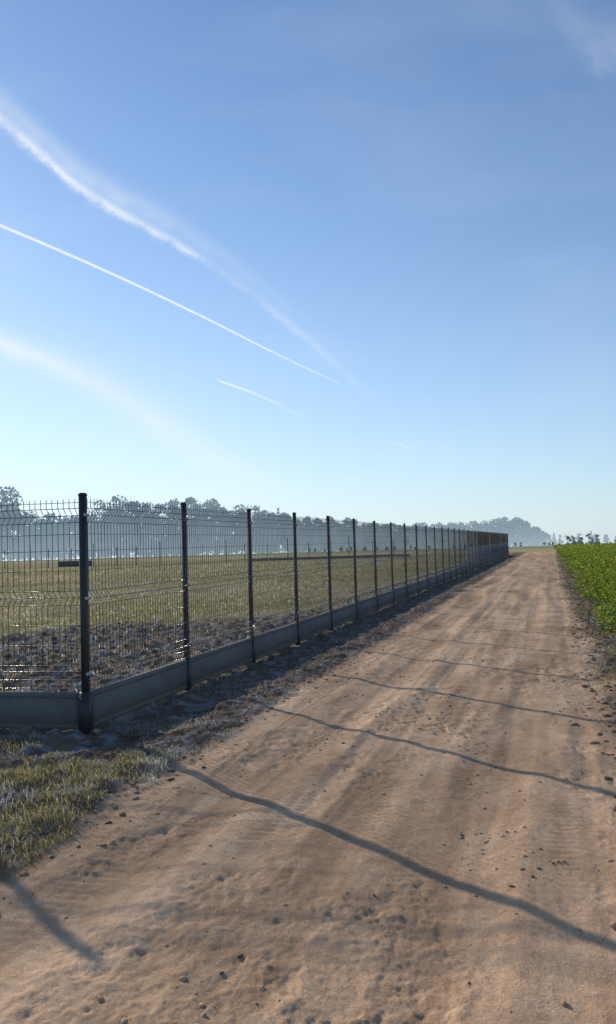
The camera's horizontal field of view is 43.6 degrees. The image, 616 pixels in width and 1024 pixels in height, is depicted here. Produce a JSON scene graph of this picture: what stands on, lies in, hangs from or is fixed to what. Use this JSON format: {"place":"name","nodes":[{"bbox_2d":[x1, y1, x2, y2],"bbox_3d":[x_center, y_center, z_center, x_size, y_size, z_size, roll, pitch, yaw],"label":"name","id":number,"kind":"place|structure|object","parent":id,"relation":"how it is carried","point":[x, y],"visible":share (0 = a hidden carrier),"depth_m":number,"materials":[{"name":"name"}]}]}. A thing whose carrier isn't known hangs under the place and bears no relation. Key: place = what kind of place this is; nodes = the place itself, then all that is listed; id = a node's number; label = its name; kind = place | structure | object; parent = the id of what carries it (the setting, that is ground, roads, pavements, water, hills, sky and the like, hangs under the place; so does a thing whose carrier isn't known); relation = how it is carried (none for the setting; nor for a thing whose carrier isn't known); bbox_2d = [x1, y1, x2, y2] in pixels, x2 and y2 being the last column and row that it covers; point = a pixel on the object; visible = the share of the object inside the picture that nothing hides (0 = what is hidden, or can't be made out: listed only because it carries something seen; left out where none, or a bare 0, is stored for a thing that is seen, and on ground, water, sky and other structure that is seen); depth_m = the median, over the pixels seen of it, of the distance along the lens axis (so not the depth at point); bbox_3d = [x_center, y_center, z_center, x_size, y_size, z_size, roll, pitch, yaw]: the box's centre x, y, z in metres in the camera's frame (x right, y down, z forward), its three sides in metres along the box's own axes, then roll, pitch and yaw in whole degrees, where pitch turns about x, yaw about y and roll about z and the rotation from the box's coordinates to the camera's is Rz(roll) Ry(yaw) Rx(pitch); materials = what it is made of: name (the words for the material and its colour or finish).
{"place":"outdoors","nodes":[
{"label":"outdoors","id":0,"kind":"place"},
{"bbox_2d":[0,718,214,870],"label":"verge grass","id":1,"kind":"structure","parent":0,"point":[33,778],"depth_m":4.93,"materials":[{"name":"green plant"}]},
{"bbox_2d":[0,556,473,691],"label":"meadow grass","id":2,"kind":"structure","parent":0,"point":[144,578],"depth_m":26.89,"materials":[{"name":"green plant"}]},
{"bbox_2d":[90,554,518,737],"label":"verge grass","id":3,"kind":"structure","parent":0,"point":[148,732],"depth_m":7.81,"materials":[{"name":"green plant"}]},
{"bbox_2d":[0,546,615,1023],"bbox_3d":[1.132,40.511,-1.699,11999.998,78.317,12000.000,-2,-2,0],"label":"ground","id":4,"kind":"structure","parent":0,"point":[326,948],"depth_m":4.09,"materials":[{"name":"soil"}]},
{"bbox_2d":[0,499,80,728],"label":"wire fence","id":5,"kind":"object","parent":4,"relation":"on","point":[50,710],"visible":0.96,"depth_m":6.53,"materials":[{"name":"metal"}]},
{"bbox_2d":[0,485,410,560],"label":"distant trees","id":6,"kind":"object","parent":4,"relation":"on","point":[200,535],"visible":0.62,"depth_m":284.81,"materials":[{"name":"green plant"}]},
{"bbox_2d":[1,582,411,691],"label":"soil clods","id":7,"kind":"object","parent":4,"relation":"on","point":[120,660],"visible":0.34,"depth_m":12.44,"materials":[{"name":"brown soil"}]},
{"bbox_2d":[4,537,409,568],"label":"boundary fence","id":8,"kind":"object","parent":4,"relation":"on","point":[71,563],"visible":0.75,"depth_m":73.69,"materials":[{"name":"paint"}]},
{"bbox_2d":[0,564,504,918],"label":"soil clods","id":9,"kind":"object","parent":4,"relation":"on","point":[114,807],"visible":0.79,"depth_m":5.83,"materials":[{"name":"brown soil"}]},
{"bbox_2d":[78,493,508,734],"bbox_3d":[8.309,1.994,38.714,0.136,2.205,67.765,-2,-3,17],"label":"wire fence","id":10,"kind":"object","parent":4,"relation":"on","point":[102,704],"visible":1,"depth_m":9.60,"materials":[{"name":"metal"}]},
{"bbox_2d":[16,583,615,1023],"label":"soil clods","id":11,"kind":"object","parent":4,"relation":"on","point":[202,1015],"visible":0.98,"depth_m":5.28,"materials":[{"name":"brown soil"}]},
{"bbox_2d":[309,533,615,551],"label":"field edge shrubs","id":12,"kind":"object","parent":4,"relation":"on","point":[574,541],"visible":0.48,"depth_m":150.05,"materials":[{"name":"green plant"}]},
{"bbox_2d":[338,516,615,548],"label":"distant trees","id":13,"kind":"object","parent":4,"relation":"on","point":[524,533],"visible":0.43,"depth_m":573.24,"materials":[{"name":"green plant"}]},
{"bbox_2d":[553,542,615,655],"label":"crop plants","id":14,"kind":"object","parent":4,"relation":"on","point":[599,575],"visible":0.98,"depth_m":26.77,"materials":[{"name":"green plant"}]},
{"bbox_2d":[556,564,615,929],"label":"soil clods","id":15,"kind":"object","parent":4,"relation":"on","point":[613,926],"visible":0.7,"depth_m":8.90,"materials":[{"name":"brown soil"}]},
{"bbox_2d":[0,0,615,560],"label":"sky","id":16,"kind":"structure","parent":0,"point":[338,259],"materials":[{"name":"blue"}]},
{"bbox_2d":[553,556,615,939],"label":"verge grass","id":17,"kind":"structure","parent":0,"point":[564,565],"depth_m":11.79,"materials":[{"name":"green plant"}]}
]}

